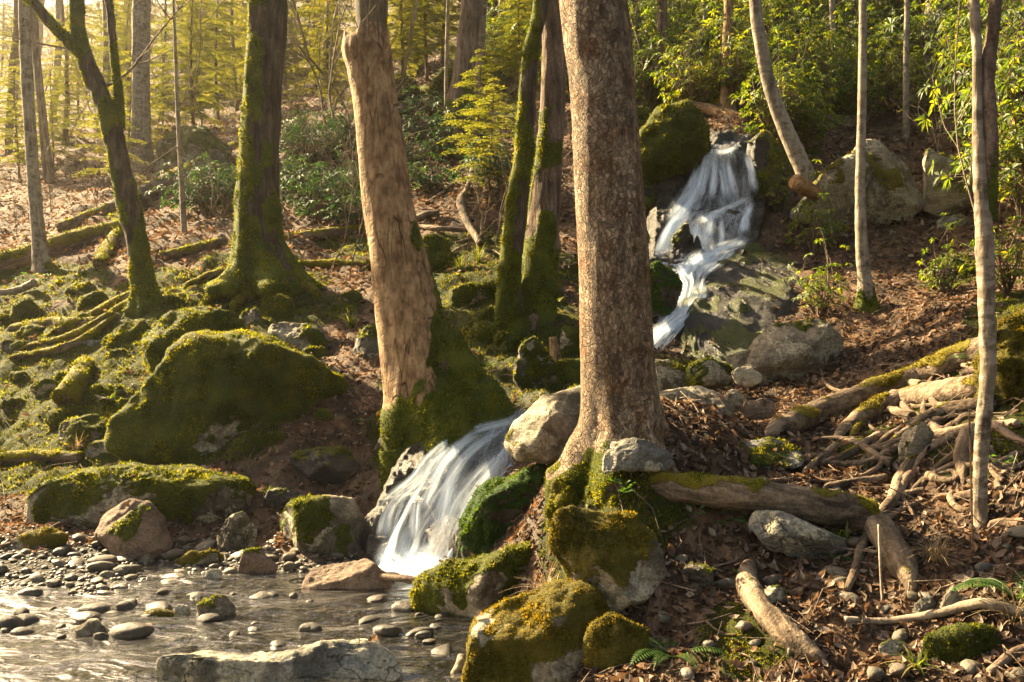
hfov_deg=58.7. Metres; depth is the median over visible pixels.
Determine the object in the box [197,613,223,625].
river stone
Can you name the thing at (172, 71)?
bare sapling
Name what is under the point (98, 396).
fallen stick
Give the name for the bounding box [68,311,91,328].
mossy stone
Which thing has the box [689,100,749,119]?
fallen log
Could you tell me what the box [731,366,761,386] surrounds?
stone
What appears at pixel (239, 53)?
bare sapling
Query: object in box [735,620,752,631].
river stone
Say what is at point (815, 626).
river stone
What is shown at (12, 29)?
bare sapling
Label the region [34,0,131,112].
hemlock
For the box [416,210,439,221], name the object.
dead branch
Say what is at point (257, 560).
stone
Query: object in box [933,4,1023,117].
evergreen shrub
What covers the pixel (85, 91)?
bare sapling
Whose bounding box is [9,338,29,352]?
mossy stone
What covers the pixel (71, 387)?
mossy boulder
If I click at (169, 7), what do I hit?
hemlock
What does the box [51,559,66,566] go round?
river stone
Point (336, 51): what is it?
bare sapling
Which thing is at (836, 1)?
evergreen shrub
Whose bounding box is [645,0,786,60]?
evergreen shrub
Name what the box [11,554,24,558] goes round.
river stone
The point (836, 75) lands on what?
evergreen shrub
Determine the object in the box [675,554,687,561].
river stone
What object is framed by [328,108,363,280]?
bare sapling
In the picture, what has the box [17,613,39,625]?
river stone
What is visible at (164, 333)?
mossy boulder
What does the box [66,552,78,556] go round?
river stone
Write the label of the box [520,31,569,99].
evergreen shrub
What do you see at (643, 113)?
mossy boulder
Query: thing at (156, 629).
stone
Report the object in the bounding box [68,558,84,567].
river stone
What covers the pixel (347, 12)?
hemlock
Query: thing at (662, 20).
tree
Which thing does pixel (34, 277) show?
seedling
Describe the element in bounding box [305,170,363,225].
evergreen shrub
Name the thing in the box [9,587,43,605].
river stone
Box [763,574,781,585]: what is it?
river stone
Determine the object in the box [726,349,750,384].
stone
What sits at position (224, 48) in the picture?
hemlock
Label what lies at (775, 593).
stone
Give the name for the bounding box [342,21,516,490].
broken snag
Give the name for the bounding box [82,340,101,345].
stone
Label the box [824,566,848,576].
river stone
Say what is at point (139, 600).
river stone
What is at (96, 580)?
river stone
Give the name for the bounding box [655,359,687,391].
boulder
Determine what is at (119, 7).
hemlock
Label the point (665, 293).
mossy boulder
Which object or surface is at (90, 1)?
sky
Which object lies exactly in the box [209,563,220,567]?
river stone
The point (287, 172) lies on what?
evergreen shrub
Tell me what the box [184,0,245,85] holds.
hemlock
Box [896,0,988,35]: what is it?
evergreen shrub
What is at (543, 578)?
dry grass
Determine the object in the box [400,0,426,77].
tree
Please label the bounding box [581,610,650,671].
mossy stone
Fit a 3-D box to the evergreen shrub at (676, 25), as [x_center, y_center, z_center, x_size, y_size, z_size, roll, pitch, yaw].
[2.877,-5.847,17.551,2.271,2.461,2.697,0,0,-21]
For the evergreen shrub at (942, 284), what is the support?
on the ground at (438, 524)
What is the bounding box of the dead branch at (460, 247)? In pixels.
[431,244,467,269]
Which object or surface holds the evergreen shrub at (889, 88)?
on the ground at (438, 524)
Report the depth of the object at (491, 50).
22.03 m
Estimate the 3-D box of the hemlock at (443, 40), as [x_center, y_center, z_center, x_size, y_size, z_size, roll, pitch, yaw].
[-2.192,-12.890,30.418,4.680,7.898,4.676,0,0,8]
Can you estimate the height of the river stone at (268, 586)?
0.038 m
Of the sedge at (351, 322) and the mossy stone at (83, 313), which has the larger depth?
the mossy stone at (83, 313)
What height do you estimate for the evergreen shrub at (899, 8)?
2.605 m
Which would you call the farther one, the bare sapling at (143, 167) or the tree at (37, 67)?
the tree at (37, 67)
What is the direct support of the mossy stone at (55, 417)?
on the ground at (438, 524)
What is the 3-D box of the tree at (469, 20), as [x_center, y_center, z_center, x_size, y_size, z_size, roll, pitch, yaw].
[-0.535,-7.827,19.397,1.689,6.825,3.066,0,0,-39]
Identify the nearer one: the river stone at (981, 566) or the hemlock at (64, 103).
the river stone at (981, 566)
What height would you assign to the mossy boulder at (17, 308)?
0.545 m
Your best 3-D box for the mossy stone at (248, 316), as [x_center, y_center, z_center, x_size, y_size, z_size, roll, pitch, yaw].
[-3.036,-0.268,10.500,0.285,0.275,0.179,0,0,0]
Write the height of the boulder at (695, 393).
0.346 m
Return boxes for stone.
[0,312,9,324]
[0,339,14,350]
[0,397,27,410]
[0,553,15,558]
[0,564,7,572]
[0,615,24,637]
[0,627,11,634]
[0,646,36,673]
[5,544,16,548]
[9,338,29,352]
[9,371,28,382]
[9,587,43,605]
[10,525,68,548]
[10,627,34,638]
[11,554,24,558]
[12,607,29,614]
[15,323,44,339]
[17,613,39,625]
[18,549,31,554]
[20,568,31,573]
[29,572,44,581]
[29,654,39,659]
[30,377,59,395]
[31,544,46,548]
[38,594,51,601]
[42,406,73,426]
[45,579,61,586]
[47,606,56,613]
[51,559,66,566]
[52,369,65,382]
[52,546,69,554]
[56,623,65,629]
[56,634,66,638]
[63,281,91,295]
[64,573,80,579]
[65,582,73,586]
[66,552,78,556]
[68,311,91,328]
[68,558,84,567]
[68,620,77,624]
[70,611,100,624]
[72,533,87,541]
[73,618,107,654]
[75,603,109,617]
[76,293,101,311]
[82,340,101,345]
[85,438,108,457]
[85,561,115,570]
[87,555,117,562]
[88,290,108,302]
[90,577,103,583]
[91,540,102,546]
[93,632,108,640]
[96,584,108,589]
[97,590,118,596]
[99,571,115,578]
[101,331,133,348]
[103,610,118,617]
[104,383,122,396]
[109,622,154,645]
[110,348,125,356]
[110,564,141,574]
[113,397,128,409]
[113,583,127,590]
[115,600,137,616]
[116,555,134,563]
[118,318,149,337]
[125,574,137,579]
[127,598,137,605]
[136,588,153,597]
[136,598,146,605]
[136,614,151,622]
[138,554,153,562]
[144,607,175,633]
[146,601,171,610]
[147,623,158,642]
[156,588,170,598]
[159,579,178,586]
[161,293,184,309]
[162,573,185,581]
[163,548,184,559]
[163,592,176,600]
[172,604,190,626]
[173,599,183,604]
[174,547,224,565]
[175,569,186,572]
[176,536,191,544]
[181,545,191,550]
[181,583,194,589]
[186,592,202,598]
[190,593,202,601]
[193,540,215,550]
[196,594,235,631]
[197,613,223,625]
[201,590,213,598]
[203,569,222,580]
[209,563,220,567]
[222,581,235,587]
[223,567,236,573]
[228,631,240,639]
[229,429,287,454]
[231,549,242,560]
[233,599,246,605]
[235,579,249,584]
[238,545,277,576]
[239,307,261,323]
[240,645,250,652]
[247,626,261,633]
[249,591,278,604]
[251,621,258,625]
[261,292,294,317]
[265,582,274,587]
[266,554,277,559]
[268,591,278,598]
[270,640,287,651]
[275,591,297,607]
[276,611,308,632]
[283,552,294,560]
[283,561,296,569]
[289,592,297,598]
[298,623,310,634]
[300,566,307,570]
[302,344,329,359]
[307,622,321,633]
[309,554,318,558]
[313,407,334,420]
[331,552,343,557]
[335,596,356,606]
[340,290,362,301]
[350,636,383,644]
[359,615,380,627]
[366,594,387,604]
[373,624,401,636]
[386,571,409,585]
[391,600,415,617]
[406,627,433,638]
[415,630,430,639]
[422,638,435,643]
[429,623,442,632]
[429,644,452,660]
[434,612,448,622]
[469,320,500,341]
[472,304,493,322]
[482,278,497,297]
[492,329,522,345]
[499,336,522,353]
[560,344,578,356]
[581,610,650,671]
[602,437,672,473]
[643,469,681,474]
[658,610,670,622]
[670,223,693,250]
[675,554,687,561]
[680,561,715,586]
[680,667,694,679]
[682,357,734,391]
[693,236,701,251]
[702,640,713,648]
[716,578,735,587]
[725,389,745,412]
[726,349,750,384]
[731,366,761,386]
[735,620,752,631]
[741,398,776,419]
[748,659,757,665]
[749,639,761,645]
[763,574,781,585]
[763,584,786,604]
[793,667,800,673]
[813,624,822,630]
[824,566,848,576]
[830,577,846,586]
[832,486,841,490]
[837,592,861,603]
[847,537,858,547]
[867,666,885,679]
[875,604,891,613]
[878,638,908,660]
[888,663,909,677]
[892,629,908,640]
[907,590,919,599]
[913,597,935,612]
[918,591,932,597]
[936,213,971,228]
[940,585,961,607]
[960,659,982,675]
[973,562,993,572]
[982,659,993,665]
[999,543,1012,549]
[1004,667,1023,681]
[1005,525,1023,537]
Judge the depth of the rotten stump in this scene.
8.86 m
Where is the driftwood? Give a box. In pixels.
[379,573,414,583]
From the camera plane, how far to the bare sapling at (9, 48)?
36.42 m
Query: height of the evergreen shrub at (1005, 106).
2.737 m
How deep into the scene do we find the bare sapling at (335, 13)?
22.37 m
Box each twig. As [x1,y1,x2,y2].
[877,524,882,600]
[968,409,973,542]
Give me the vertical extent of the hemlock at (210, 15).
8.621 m
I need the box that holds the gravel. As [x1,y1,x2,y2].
[0,519,444,681]
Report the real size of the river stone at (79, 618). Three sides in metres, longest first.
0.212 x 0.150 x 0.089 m
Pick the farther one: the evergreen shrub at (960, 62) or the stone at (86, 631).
the evergreen shrub at (960, 62)
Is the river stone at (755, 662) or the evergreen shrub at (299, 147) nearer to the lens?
the river stone at (755, 662)
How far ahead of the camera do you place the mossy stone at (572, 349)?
8.94 m
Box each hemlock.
[0,0,44,76]
[0,14,58,152]
[0,63,60,178]
[2,69,90,165]
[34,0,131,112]
[35,17,99,143]
[61,0,154,87]
[68,8,157,130]
[71,88,149,189]
[77,50,171,155]
[85,1,170,85]
[89,0,172,104]
[101,0,168,61]
[126,0,242,132]
[127,93,170,151]
[150,0,218,82]
[150,0,244,100]
[150,30,195,132]
[172,0,246,124]
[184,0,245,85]
[193,0,290,86]
[202,0,302,92]
[228,10,291,62]
[240,0,336,99]
[281,74,309,133]
[283,0,355,110]
[286,0,355,86]
[299,1,349,65]
[336,0,400,74]
[352,0,456,78]
[388,0,460,80]
[390,0,492,67]
[435,0,530,48]
[438,49,513,168]
[449,78,531,196]
[484,0,541,80]
[486,0,541,53]
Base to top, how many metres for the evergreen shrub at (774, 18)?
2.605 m
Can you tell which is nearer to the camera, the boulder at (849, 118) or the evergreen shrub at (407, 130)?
the boulder at (849, 118)
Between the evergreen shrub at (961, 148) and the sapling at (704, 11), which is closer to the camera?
the evergreen shrub at (961, 148)
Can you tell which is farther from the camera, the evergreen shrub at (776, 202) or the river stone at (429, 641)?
the evergreen shrub at (776, 202)
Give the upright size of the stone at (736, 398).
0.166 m
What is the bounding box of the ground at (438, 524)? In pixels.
[0,0,1023,681]
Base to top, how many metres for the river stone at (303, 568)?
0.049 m
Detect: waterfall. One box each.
[380,423,510,572]
[653,148,753,347]
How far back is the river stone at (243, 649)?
4.75 m
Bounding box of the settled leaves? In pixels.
[99,99,965,665]
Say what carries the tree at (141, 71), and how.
on the ground at (438, 524)
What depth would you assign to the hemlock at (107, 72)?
28.61 m
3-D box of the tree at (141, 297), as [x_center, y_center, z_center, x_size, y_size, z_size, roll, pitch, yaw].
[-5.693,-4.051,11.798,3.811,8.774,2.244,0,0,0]
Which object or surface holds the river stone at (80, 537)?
on the ground at (438, 524)
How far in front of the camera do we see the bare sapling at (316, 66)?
21.16 m
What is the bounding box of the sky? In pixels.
[0,0,244,7]
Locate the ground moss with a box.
[0,75,1023,680]
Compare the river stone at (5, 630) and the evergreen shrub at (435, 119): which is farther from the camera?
the evergreen shrub at (435, 119)
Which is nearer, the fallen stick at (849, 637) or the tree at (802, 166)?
the fallen stick at (849, 637)
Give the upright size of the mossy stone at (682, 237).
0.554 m
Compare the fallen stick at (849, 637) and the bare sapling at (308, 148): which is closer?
the fallen stick at (849, 637)
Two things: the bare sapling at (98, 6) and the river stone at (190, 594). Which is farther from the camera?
the bare sapling at (98, 6)
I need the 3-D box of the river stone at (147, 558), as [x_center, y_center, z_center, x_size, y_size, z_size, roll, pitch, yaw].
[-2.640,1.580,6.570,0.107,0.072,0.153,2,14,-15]
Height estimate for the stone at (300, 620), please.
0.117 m
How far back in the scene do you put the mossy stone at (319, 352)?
9.67 m
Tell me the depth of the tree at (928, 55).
17.06 m
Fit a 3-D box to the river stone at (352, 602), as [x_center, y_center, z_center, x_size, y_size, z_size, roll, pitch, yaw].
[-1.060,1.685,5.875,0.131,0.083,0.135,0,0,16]
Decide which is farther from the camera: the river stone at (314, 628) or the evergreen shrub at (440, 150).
the evergreen shrub at (440, 150)
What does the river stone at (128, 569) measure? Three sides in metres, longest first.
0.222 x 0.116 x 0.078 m
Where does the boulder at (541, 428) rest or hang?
on the ground at (438, 524)
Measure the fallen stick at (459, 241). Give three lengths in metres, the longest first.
0.600 x 0.088 x 0.045 m
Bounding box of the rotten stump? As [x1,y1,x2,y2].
[549,336,561,361]
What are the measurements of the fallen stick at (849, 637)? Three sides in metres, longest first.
0.181 x 0.019 x 0.010 m
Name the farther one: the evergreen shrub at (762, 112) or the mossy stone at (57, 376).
the evergreen shrub at (762, 112)
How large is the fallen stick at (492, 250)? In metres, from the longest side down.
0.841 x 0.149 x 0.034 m
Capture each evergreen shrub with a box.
[144,153,235,217]
[162,162,221,190]
[173,152,236,191]
[174,160,236,211]
[279,108,357,169]
[279,150,313,182]
[279,154,327,199]
[279,162,359,222]
[280,109,325,143]
[289,109,357,161]
[291,144,360,201]
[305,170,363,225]
[306,159,345,188]
[313,102,353,131]
[346,115,425,140]
[398,95,432,123]
[400,99,445,139]
[402,85,443,113]
[402,118,449,164]
[407,147,461,193]
[408,100,516,154]
[422,132,465,158]
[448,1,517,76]
[449,131,534,190]
[469,136,512,163]
[485,0,541,76]
[487,0,541,65]
[510,0,655,41]
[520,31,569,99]
[628,0,696,47]
[628,1,705,110]
[629,0,721,89]
[629,0,744,69]
[639,1,723,17]
[643,0,745,104]
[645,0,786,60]
[684,0,818,78]
[690,6,751,86]
[695,0,789,112]
[719,0,853,61]
[729,23,833,142]
[732,0,858,87]
[737,18,822,111]
[740,0,799,46]
[757,158,791,210]
[769,0,885,66]
[770,56,846,149]
[777,15,858,114]
[782,159,849,255]
[782,227,851,315]
[787,4,898,107]
[810,0,877,25]
[817,0,911,83]
[836,46,894,122]
[838,0,924,52]
[853,20,934,106]
[855,0,925,33]
[882,0,967,67]
[883,0,1023,218]
[891,45,943,116]
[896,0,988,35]
[900,0,1023,140]
[914,0,1023,64]
[916,212,976,293]
[926,21,971,117]
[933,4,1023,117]
[948,163,1023,295]
[951,120,972,186]
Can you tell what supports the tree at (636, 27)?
on the ground at (438, 524)
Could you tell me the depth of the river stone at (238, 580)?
6.12 m
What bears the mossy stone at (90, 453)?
on the ground at (438, 524)
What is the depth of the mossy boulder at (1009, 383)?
5.47 m
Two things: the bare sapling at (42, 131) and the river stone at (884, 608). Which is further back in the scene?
the bare sapling at (42, 131)
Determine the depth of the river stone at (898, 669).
3.66 m
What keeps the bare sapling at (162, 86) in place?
on the ground at (438, 524)
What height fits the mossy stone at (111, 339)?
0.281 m
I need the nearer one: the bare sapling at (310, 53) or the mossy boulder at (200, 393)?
the mossy boulder at (200, 393)
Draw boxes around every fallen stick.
[95,394,117,399]
[455,229,480,242]
[484,249,499,254]
[558,262,577,266]
[684,612,733,625]
[706,620,736,634]
[711,548,764,567]
[833,636,866,639]
[918,615,957,634]
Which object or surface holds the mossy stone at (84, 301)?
on the ground at (438, 524)
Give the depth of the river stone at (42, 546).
6.67 m
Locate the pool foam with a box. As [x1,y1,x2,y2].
[379,561,433,575]
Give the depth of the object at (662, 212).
11.64 m
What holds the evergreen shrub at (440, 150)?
on the ground at (438, 524)
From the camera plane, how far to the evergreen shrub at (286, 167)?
16.60 m
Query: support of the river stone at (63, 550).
on the ground at (438, 524)
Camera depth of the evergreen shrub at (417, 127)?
18.96 m
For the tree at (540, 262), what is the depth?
9.77 m
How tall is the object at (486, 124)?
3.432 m
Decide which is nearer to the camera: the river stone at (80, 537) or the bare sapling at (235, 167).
the river stone at (80, 537)
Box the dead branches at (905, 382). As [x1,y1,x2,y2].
[735,336,1023,669]
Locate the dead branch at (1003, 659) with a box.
[986,644,1023,675]
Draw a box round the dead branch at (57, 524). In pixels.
[0,519,73,548]
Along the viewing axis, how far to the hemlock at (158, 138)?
24.17 m
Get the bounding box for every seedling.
[14,272,51,279]
[610,478,636,492]
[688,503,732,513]
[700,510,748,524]
[735,123,776,131]
[945,353,967,360]
[988,454,1017,462]
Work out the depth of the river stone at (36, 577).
6.01 m
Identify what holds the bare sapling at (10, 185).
on the ground at (438, 524)
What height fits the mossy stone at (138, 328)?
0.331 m
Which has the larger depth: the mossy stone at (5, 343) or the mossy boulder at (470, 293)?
the mossy stone at (5, 343)
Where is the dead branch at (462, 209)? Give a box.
[456,158,483,246]
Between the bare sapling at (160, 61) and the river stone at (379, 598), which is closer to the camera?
the river stone at (379, 598)
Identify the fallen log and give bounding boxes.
[0,218,123,271]
[0,447,84,464]
[57,137,238,230]
[92,225,123,267]
[158,236,227,260]
[284,224,365,240]
[298,257,370,267]
[648,470,879,530]
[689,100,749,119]
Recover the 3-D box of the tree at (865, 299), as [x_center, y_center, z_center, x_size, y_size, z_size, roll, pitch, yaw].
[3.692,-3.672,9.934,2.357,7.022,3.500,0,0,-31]
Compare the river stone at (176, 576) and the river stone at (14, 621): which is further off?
the river stone at (176, 576)
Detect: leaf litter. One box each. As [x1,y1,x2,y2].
[0,0,1023,353]
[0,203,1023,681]
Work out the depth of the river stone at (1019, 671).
3.44 m
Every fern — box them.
[630,636,728,668]
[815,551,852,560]
[949,571,1023,600]
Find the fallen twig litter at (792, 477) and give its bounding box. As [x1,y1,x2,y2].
[0,113,1023,681]
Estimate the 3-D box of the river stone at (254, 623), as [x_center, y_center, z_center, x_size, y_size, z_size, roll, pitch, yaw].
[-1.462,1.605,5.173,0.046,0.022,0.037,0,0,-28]
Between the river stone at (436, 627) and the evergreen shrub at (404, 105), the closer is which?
the river stone at (436, 627)
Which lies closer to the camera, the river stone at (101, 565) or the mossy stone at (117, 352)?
the river stone at (101, 565)
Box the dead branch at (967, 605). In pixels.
[844,598,1023,624]
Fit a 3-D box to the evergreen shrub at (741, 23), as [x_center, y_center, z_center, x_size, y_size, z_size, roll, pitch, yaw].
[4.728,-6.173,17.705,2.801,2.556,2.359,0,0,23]
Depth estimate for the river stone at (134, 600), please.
5.50 m
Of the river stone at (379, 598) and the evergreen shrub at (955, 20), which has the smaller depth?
the river stone at (379, 598)
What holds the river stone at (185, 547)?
on the ground at (438, 524)
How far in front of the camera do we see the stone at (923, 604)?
4.01 m
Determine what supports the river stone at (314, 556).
on the ground at (438, 524)
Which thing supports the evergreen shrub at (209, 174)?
on the ground at (438, 524)
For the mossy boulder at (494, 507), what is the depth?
5.96 m
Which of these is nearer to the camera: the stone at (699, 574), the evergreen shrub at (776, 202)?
the stone at (699, 574)
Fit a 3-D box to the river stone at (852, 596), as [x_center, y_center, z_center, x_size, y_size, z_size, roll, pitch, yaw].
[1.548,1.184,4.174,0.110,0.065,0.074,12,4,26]
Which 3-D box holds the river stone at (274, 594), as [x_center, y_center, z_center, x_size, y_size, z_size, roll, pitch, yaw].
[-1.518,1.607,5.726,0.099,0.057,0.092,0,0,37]
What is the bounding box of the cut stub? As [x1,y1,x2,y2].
[789,174,821,199]
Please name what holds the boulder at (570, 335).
on the ground at (438, 524)
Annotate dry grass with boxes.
[57,431,86,449]
[502,556,559,591]
[903,529,975,563]
[969,578,1023,629]
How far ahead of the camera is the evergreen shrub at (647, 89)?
16.15 m
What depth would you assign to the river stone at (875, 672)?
3.67 m
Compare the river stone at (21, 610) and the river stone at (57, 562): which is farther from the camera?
the river stone at (57, 562)
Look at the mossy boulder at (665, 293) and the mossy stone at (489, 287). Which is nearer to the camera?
the mossy boulder at (665, 293)
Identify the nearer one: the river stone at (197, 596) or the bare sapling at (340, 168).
the river stone at (197, 596)
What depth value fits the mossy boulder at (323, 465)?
7.69 m
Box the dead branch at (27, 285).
[0,279,37,295]
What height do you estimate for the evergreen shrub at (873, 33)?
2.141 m
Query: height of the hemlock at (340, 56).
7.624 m
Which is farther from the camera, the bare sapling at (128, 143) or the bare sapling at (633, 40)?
the bare sapling at (128, 143)
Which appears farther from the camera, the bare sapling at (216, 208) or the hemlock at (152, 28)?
the hemlock at (152, 28)
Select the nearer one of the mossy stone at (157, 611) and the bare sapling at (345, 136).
the mossy stone at (157, 611)
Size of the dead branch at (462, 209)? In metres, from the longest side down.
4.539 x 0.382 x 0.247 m
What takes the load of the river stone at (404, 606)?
in the stream water
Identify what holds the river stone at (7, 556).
on the ground at (438, 524)
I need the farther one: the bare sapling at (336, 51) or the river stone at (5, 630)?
the bare sapling at (336, 51)
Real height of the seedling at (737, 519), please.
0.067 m
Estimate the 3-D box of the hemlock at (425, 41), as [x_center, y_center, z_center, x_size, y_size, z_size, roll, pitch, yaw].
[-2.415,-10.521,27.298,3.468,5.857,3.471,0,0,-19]
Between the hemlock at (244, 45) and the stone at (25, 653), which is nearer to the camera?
the stone at (25, 653)
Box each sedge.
[100,390,117,401]
[338,307,361,327]
[448,252,471,270]
[465,242,490,262]
[823,521,859,540]
[875,641,945,677]
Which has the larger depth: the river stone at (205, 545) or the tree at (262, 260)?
the tree at (262, 260)
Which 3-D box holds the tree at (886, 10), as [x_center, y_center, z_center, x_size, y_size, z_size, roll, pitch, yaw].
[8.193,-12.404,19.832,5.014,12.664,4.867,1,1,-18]
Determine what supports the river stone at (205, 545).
on the ground at (438, 524)
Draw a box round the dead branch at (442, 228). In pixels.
[419,224,477,231]
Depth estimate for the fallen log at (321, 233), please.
13.78 m
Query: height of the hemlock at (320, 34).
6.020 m
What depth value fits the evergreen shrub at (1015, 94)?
11.94 m
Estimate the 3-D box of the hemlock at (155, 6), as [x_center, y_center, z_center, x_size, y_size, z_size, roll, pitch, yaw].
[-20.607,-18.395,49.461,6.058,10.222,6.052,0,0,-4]
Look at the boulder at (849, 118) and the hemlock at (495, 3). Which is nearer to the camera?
the boulder at (849, 118)
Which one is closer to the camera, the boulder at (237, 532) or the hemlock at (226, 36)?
the boulder at (237, 532)
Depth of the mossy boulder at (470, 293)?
10.20 m
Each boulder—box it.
[1,296,41,323]
[25,460,254,528]
[50,355,94,404]
[53,414,108,447]
[85,382,106,400]
[94,498,172,560]
[103,328,351,464]
[136,304,246,375]
[151,125,231,170]
[156,638,403,681]
[216,511,256,551]
[263,487,306,509]
[268,321,329,349]
[279,493,364,556]
[289,445,358,486]
[301,558,395,611]
[352,324,378,357]
[361,501,391,551]
[394,72,419,100]
[407,540,534,627]
[422,231,456,270]
[425,61,518,102]
[448,281,488,305]
[456,463,549,558]
[460,579,611,681]
[504,383,580,463]
[513,335,558,391]
[542,476,580,527]
[546,505,666,613]
[556,358,580,384]
[559,325,579,351]
[576,480,622,510]
[637,105,651,128]
[639,99,712,182]
[643,179,659,216]
[650,260,682,317]
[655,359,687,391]
[659,385,733,416]
[739,436,804,469]
[742,129,790,210]
[743,317,844,387]
[748,510,846,559]
[790,139,923,225]
[821,107,872,126]
[897,420,933,462]
[921,622,1001,664]
[922,148,973,217]
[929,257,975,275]
[972,308,1023,406]
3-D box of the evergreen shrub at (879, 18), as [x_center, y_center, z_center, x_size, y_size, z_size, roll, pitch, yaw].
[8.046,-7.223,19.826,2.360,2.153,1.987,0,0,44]
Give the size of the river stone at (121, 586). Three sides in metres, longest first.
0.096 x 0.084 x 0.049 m
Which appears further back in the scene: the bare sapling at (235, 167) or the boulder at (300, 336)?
the bare sapling at (235, 167)
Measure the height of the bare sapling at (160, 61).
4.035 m
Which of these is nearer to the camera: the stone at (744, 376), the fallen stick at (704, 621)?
the fallen stick at (704, 621)
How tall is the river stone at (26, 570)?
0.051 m
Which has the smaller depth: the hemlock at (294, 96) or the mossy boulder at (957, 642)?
the mossy boulder at (957, 642)
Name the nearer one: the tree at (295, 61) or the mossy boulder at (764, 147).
the mossy boulder at (764, 147)
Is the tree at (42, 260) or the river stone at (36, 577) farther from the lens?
the tree at (42, 260)
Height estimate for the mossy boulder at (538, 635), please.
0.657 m
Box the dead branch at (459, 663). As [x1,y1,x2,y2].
[449,654,465,679]
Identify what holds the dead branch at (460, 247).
on the ground at (438, 524)
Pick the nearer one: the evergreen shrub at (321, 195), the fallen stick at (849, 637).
the fallen stick at (849, 637)
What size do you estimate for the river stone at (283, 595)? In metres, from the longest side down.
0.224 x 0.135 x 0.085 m
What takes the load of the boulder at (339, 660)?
on the ground at (438, 524)
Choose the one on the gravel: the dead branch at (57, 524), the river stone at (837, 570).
the dead branch at (57, 524)
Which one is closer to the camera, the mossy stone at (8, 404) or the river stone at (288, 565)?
the river stone at (288, 565)
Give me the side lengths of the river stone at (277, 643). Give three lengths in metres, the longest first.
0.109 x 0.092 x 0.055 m
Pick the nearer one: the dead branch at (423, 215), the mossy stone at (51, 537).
the mossy stone at (51, 537)
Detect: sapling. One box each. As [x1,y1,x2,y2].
[0,1,66,95]
[0,7,50,91]
[0,149,25,234]
[1,47,85,210]
[2,0,101,115]
[7,9,88,75]
[7,21,83,119]
[11,0,64,117]
[39,109,109,241]
[44,0,101,118]
[49,176,90,228]
[65,10,201,145]
[66,1,153,92]
[69,66,108,112]
[90,0,237,234]
[90,5,155,62]
[94,0,117,45]
[97,90,231,239]
[99,1,202,96]
[102,122,142,180]
[105,53,172,202]
[133,143,159,188]
[150,0,185,78]
[150,60,171,106]
[151,0,247,134]
[151,72,301,256]
[153,25,183,89]
[165,38,194,91]
[180,0,214,112]
[183,0,234,124]
[194,165,232,255]
[202,59,326,243]
[222,2,246,108]
[232,0,351,133]
[239,12,348,260]
[279,14,443,280]
[279,20,342,140]
[286,3,338,111]
[287,0,354,111]
[288,0,351,120]
[298,17,402,245]
[300,2,354,93]
[303,0,370,138]
[328,0,415,133]
[328,0,422,132]
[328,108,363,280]
[330,143,360,226]
[332,6,350,90]
[333,82,349,112]
[396,0,418,89]
[404,134,432,186]
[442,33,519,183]
[442,146,494,236]
[444,0,449,105]
[452,174,506,286]
[472,74,570,254]
[496,19,573,185]
[566,1,650,98]
[683,20,745,109]
[696,0,706,94]
[829,0,836,97]
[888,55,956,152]
[917,0,1023,266]
[1007,129,1023,252]
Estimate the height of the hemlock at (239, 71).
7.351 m
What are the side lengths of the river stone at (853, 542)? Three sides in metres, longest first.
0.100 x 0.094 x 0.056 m
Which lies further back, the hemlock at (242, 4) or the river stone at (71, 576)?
the hemlock at (242, 4)
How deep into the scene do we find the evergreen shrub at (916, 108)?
15.01 m
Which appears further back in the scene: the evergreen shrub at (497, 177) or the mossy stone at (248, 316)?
the evergreen shrub at (497, 177)
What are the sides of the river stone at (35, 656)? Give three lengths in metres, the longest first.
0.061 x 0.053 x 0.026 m
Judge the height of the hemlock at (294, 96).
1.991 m
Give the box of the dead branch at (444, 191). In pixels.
[425,181,457,203]
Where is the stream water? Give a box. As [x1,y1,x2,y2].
[0,565,473,681]
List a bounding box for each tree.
[0,0,208,359]
[5,0,18,153]
[18,0,52,273]
[30,7,55,183]
[33,0,44,89]
[49,0,61,127]
[60,0,98,142]
[96,0,110,132]
[129,0,153,171]
[159,0,179,101]
[182,0,326,312]
[211,0,238,109]
[290,1,300,93]
[319,1,331,102]
[348,0,387,135]
[394,4,405,60]
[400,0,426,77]
[432,0,481,130]
[474,0,487,108]
[492,0,548,333]
[498,0,505,58]
[521,0,565,332]
[544,0,679,533]
[632,0,640,76]
[657,0,668,104]
[719,0,736,110]
[749,0,837,230]
[853,0,879,313]
[879,0,889,48]
[902,0,909,137]
[921,0,944,81]
[969,0,1001,526]
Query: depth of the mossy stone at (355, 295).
10.96 m
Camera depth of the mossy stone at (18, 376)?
10.48 m
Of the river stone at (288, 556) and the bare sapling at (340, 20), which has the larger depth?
the bare sapling at (340, 20)
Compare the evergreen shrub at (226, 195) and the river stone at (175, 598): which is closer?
the river stone at (175, 598)
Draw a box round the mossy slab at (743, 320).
[680,243,805,361]
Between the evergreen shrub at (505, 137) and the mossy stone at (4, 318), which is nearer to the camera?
the mossy stone at (4, 318)

